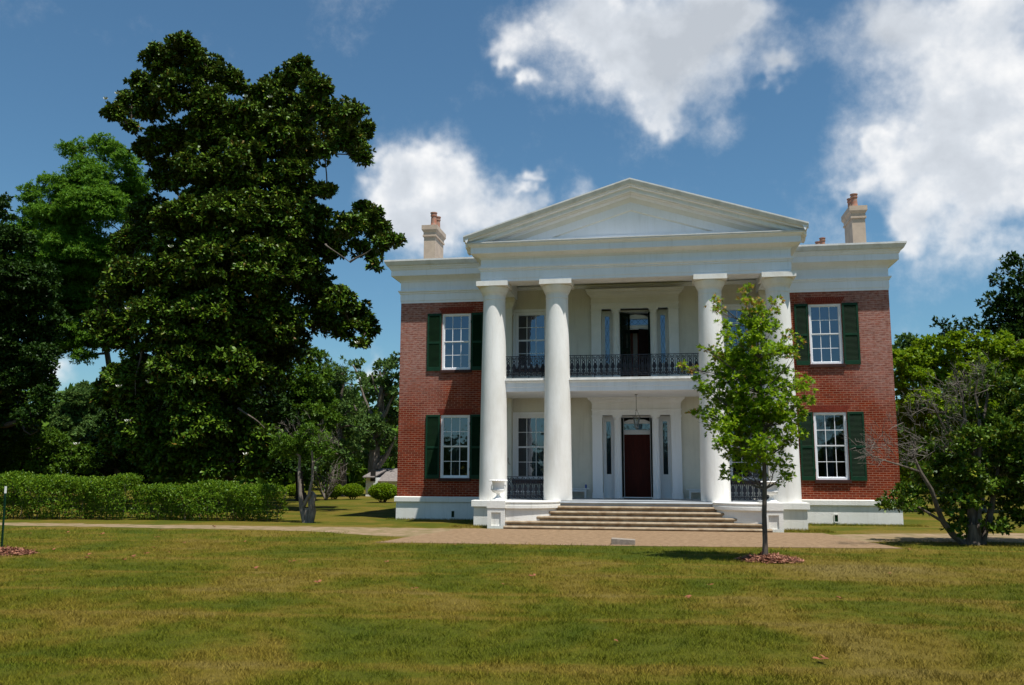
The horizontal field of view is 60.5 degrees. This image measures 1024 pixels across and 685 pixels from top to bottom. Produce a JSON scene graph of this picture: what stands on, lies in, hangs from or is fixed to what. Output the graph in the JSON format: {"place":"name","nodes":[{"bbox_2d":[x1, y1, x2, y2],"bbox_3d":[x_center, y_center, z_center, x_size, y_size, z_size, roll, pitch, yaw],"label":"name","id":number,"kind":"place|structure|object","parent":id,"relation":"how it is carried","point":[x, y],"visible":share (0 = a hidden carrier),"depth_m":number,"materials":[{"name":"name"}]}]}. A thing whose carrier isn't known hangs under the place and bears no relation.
{"place":"outdoors","nodes":[
{"label":"outdoors","id":0,"kind":"place"},
{"bbox_2d":[0,523,453,536],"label":"dirt path","id":1,"kind":"structure","parent":0,"point":[387,531],"depth_m":27.39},
{"bbox_2d":[0,482,1023,684],"bbox_3d":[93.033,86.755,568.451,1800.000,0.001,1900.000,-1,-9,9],"label":"lawn","id":2,"kind":"structure","parent":0,"point":[363,510],"depth_m":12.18,"materials":[{"name":"plant"}]},
{"bbox_2d":[1,486,6,547],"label":"metal stake","id":3,"kind":"object","parent":2,"relation":"on","point":[4,507],"visible":0.99,"depth_m":19.18,"materials":[{"name":"green paint"}]},
{"bbox_2d":[0,545,38,555],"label":"mulch ring","id":4,"kind":"object","parent":2,"relation":"on","point":[10,550],"visible":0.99,"depth_m":18.43,"materials":[{"name":"brown wood"}]},
{"bbox_2d":[0,191,73,454],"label":"dark evergreen tree","id":5,"kind":"object","parent":2,"relation":"on","point":[29,359],"visible":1,"depth_m":46.47,"materials":[{"name":"green plant"}]},
{"bbox_2d":[0,425,102,501],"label":"understorey tree","id":6,"kind":"object","parent":2,"relation":"on","point":[24,449],"visible":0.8,"depth_m":50.32,"materials":[{"name":"green plant"}]},
{"bbox_2d":[0,469,145,519],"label":"hedge","id":7,"kind":"object","parent":2,"relation":"on","point":[72,486],"visible":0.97,"depth_m":32.18,"materials":[{"name":"green plant"}]},
{"bbox_2d":[48,379,112,476],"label":"spreading tree","id":8,"kind":"object","parent":2,"relation":"on","point":[76,415],"visible":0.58,"depth_m":78.30,"materials":[{"name":"green plant"}]},
{"bbox_2d":[3,132,162,501],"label":"pecan tree","id":9,"kind":"object","parent":2,"relation":"on","point":[88,195],"visible":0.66,"depth_m":53.71,"materials":[{"name":"green plant"}]},
{"bbox_2d":[58,430,163,500],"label":"understorey tree","id":10,"kind":"object","parent":2,"relation":"on","point":[107,468],"visible":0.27,"depth_m":53.54,"materials":[{"name":"green plant"}]},
{"bbox_2d":[94,376,309,502],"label":"shade tree","id":11,"kind":"object","parent":2,"relation":"on","point":[287,412],"visible":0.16,"depth_m":49.82,"materials":[{"name":"green plant"}]},
{"bbox_2d":[128,478,288,520],"bbox_3d":[-11.141,5.806,32.447,5.694,1.625,2.407,-1,-9,9],"label":"hedge","id":12,"kind":"object","parent":2,"relation":"on","point":[251,494],"visible":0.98,"depth_m":31.88,"materials":[{"name":"green plant"}]},
{"bbox_2d":[74,29,407,510],"bbox_3d":[-13.029,-3.483,42.387,17.374,23.163,10.624,-1,-9,9],"label":"magnolia tree","id":13,"kind":"object","parent":2,"relation":"on","point":[207,270],"visible":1,"depth_m":39.86,"materials":[{"name":"green plant"}]},
{"bbox_2d":[284,483,304,497],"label":"clipped shrub","id":14,"kind":"object","parent":2,"relation":"on","point":[291,489],"visible":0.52,"depth_m":59.56,"materials":[{"name":"green plant"}]},
{"bbox_2d":[268,411,340,522],"bbox_3d":[-7.442,4.402,30.858,2.998,4.128,1.746,-1,-9,9],"label":"ornamental tree","id":15,"kind":"object","parent":2,"relation":"on","point":[308,514],"visible":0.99,"depth_m":30.77,"materials":[{"name":"green plant"}]},
{"bbox_2d":[268,337,346,500],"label":"bushy tree","id":16,"kind":"object","parent":2,"relation":"on","point":[317,404],"visible":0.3,"depth_m":54.36,"materials":[{"name":"green plant"}]},
{"bbox_2d":[310,458,347,499],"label":"bare shrub","id":17,"kind":"object","parent":2,"relation":"on","point":[329,488],"visible":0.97,"depth_m":55.51,"materials":[{"name":"grey plant"}]},
{"bbox_2d":[325,483,342,499],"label":"clipped shrub","id":18,"kind":"object","parent":2,"relation":"on","point":[337,492],"visible":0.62,"depth_m":57.07,"materials":[{"name":"green plant"}]},
{"bbox_2d":[311,351,374,496],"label":"mossy tree","id":19,"kind":"object","parent":2,"relation":"on","point":[347,396],"visible":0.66,"depth_m":64.73,"materials":[{"name":"green plant"}]},
{"bbox_2d":[342,483,363,499],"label":"clipped shrub","id":20,"kind":"object","parent":2,"relation":"on","point":[353,490],"visible":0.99,"depth_m":57.15,"materials":[{"name":"green plant"}]},
{"bbox_2d":[347,351,399,476],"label":"dead topped oak","id":21,"kind":"object","parent":2,"relation":"on","point":[376,459],"visible":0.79,"depth_m":68.33,"materials":[{"name":"green plant"}]},
{"bbox_2d":[362,468,396,495],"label":"white cottage","id":22,"kind":"structure","parent":2,"relation":"on","point":[387,475],"depth_m":66.03,"materials":[{"name":"paint"}]},
{"bbox_2d":[370,470,375,480],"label":"window","id":23,"kind":"structure","parent":22,"relation":"in","point":[373,472],"depth_m":65.26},
{"bbox_2d":[367,482,396,502],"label":"clipped shrub","id":24,"kind":"object","parent":2,"relation":"on","point":[384,492],"visible":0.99,"depth_m":51.31,"materials":[{"name":"green plant"}]},
{"bbox_2d":[0,369,1019,492],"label":"woods","id":25,"kind":"object","parent":2,"relation":"on","point":[354,475],"visible":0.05,"depth_m":87.59,"materials":[{"name":"green plant"}]},
{"bbox_2d":[611,538,634,544],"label":"stone block","id":26,"kind":"structure","parent":2,"relation":"on","point":[620,541],"depth_m":21.45,"materials":[{"name":"grey stone"}]},
{"bbox_2d":[384,178,906,531],"label":"mansion","id":27,"kind":"structure","parent":2,"relation":"on","point":[540,348],"depth_m":31.09,"materials":[{"name":"white paint"}]},
{"bbox_2d":[425,414,480,480],"bbox_3d":[-2.145,4.001,33.309,2.195,2.490,0.630,-1,-9,9],"label":"window","id":28,"kind":"structure","parent":27,"relation":"in","point":[459,429],"depth_m":33.15,"materials":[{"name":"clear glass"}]},
{"bbox_2d":[427,312,482,372],"bbox_3d":[-2.131,0.055,33.897,2.195,2.310,0.630,-1,-9,9],"label":"window","id":29,"kind":"structure","parent":27,"relation":"in","point":[468,328],"depth_m":33.74,"materials":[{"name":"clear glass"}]},
{"bbox_2d":[489,480,507,500],"bbox_3d":[-0.439,4.744,28.240,0.608,0.655,0.602,-1,-9,9],"label":"garden urn","id":30,"kind":"object","parent":27,"relation":"on","point":[498,487],"visible":1,"depth_m":28.09,"materials":[{"name":"white stone"}]},
{"bbox_2d":[511,488,537,498],"bbox_3d":[0.480,5.295,30.782,1.000,0.355,0.380,-1,-9,9],"label":"porch bench","id":31,"kind":"object","parent":27,"relation":"on","point":[524,491],"visible":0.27,"depth_m":30.66,"materials":[{"name":"paint"}]},
{"bbox_2d":[512,412,543,482],"bbox_3d":[0.742,3.926,32.768,1.580,2.620,0.620,-1,-9,9],"label":"window","id":32,"kind":"structure","parent":27,"relation":"in","point":[535,432],"depth_m":32.90,"materials":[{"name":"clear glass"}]},
{"bbox_2d":[513,309,545,371],"bbox_3d":[0.756,-0.041,33.358,1.580,2.400,0.620,-1,-9,9],"label":"window","id":33,"kind":"structure","parent":27,"relation":"in","point":[536,327],"depth_m":33.50,"materials":[{"name":"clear glass"}]},
{"bbox_2d":[572,488,589,497],"bbox_3d":[2.107,5.452,31.802,1.380,0.355,0.380,-1,-9,9],"label":"porch bench","id":34,"kind":"object","parent":27,"relation":"on","point":[584,490],"visible":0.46,"depth_m":31.60,"materials":[{"name":"paint"}]},
{"bbox_2d":[633,394,639,429],"bbox_3d":[4.346,2.425,30.687,0.278,1.240,0.278,2,-9,-13],"label":"hanging lantern","id":35,"kind":"object","parent":27,"relation":"on","point":[636,417],"visible":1,"depth_m":30.62,"materials":[{"name":"metal"}]},
{"bbox_2d":[686,489,700,498],"bbox_3d":[6.864,5.354,31.032,1.380,0.355,0.380,-1,-9,9],"label":"porch bench","id":36,"kind":"object","parent":27,"relation":"on","point":[694,490],"visible":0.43,"depth_m":30.95,"materials":[{"name":"paint"}]},
{"bbox_2d":[722,303,762,362],"bbox_3d":[8.421,-0.263,32.167,1.420,2.260,0.545,-1,-9,9],"label":"window","id":37,"kind":"structure","parent":27,"relation":"in","point":[729,306],"depth_m":32.20,"materials":[{"name":"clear glass"}]},
{"bbox_2d":[728,410,767,484],"bbox_3d":[8.401,3.767,31.529,1.580,2.620,0.620,-1,-9,9],"label":"window","id":38,"kind":"structure","parent":27,"relation":"in","point":[732,469],"depth_m":31.47,"materials":[{"name":"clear glass"}]},
{"bbox_2d":[760,481,780,502],"bbox_3d":[7.930,4.571,26.886,0.608,0.655,0.602,-1,-9,9],"label":"garden urn","id":39,"kind":"object","parent":27,"relation":"on","point":[771,491],"visible":0.56,"depth_m":26.73,"materials":[{"name":"white stone"}]},
{"bbox_2d":[794,303,860,367],"bbox_3d":[11.326,-0.223,31.720,2.195,2.310,0.630,-1,-9,9],"label":"window","id":40,"kind":"structure","parent":27,"relation":"in","point":[823,320],"depth_m":31.54,"materials":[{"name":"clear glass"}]},
{"bbox_2d":[799,412,867,482],"bbox_3d":[11.312,3.723,31.132,2.195,2.490,0.630,-1,-9,9],"label":"window","id":41,"kind":"structure","parent":27,"relation":"in","point":[827,433],"depth_m":30.95,"materials":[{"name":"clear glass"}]},
{"bbox_2d":[676,282,817,555],"bbox_3d":[4.837,1.550,18.227,2.845,5.839,2.084,-1,-9,9],"label":"oak sapling","id":42,"kind":"object","parent":2,"relation":"on","point":[739,420],"visible":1,"depth_m":18.02,"materials":[{"name":"green plant"}]},
{"bbox_2d":[734,551,804,563],"bbox_3d":[5.187,4.319,17.690,1.372,0.247,1.468,-1,-9,9],"label":"mulch ring","id":43,"kind":"object","parent":2,"relation":"on","point":[775,557],"visible":0.97,"depth_m":17.41,"materials":[{"name":"brown wood"}]},
{"bbox_2d":[813,654,828,659],"bbox_3d":[2.859,2.904,8.098,0.155,0.045,0.112,-5,-10,33],"label":"fallen leaf","id":44,"kind":"object","parent":2,"relation":"on","point":[824,657],"visible":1,"depth_m":8.09,"materials":[{"name":"brown plant"}]},
{"bbox_2d":[892,332,933,475],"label":"distant tree","id":45,"kind":"object","parent":2,"relation":"on","point":[899,343],"visible":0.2,"depth_m":74.42,"materials":[{"name":"green plant"}]},
{"bbox_2d":[844,350,1023,545],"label":"leaning shrub","id":46,"kind":"object","parent":2,"relation":"on","point":[1003,420],"visible":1,"depth_m":22.06,"materials":[{"name":"green plant"}]},
{"bbox_2d":[892,328,1023,511],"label":"round green tree","id":47,"kind":"object","parent":2,"relation":"on","point":[919,363],"visible":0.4,"depth_m":41.77,"materials":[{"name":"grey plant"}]},
{"bbox_2d":[929,250,1023,500],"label":"tree","id":48,"kind":"object","parent":2,"relation":"on","point":[1011,319],"visible":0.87,"depth_m":56.11,"materials":[{"name":"green plant"}]},
{"bbox_2d":[0,0,1023,472],"label":"sky","id":49,"kind":"structure","parent":0,"point":[485,113],"materials":[{"name":"blue"}]},
{"bbox_2d":[381,528,898,547],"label":"gravel forecourt","id":50,"kind":"structure","parent":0,"point":[604,537],"depth_m":23.49,"materials":[{"name":"beige gravel"}]},
{"bbox_2d":[835,533,1023,542],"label":"dirt path","id":51,"kind":"structure","parent":0,"point":[915,537],"depth_m":24.32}
]}

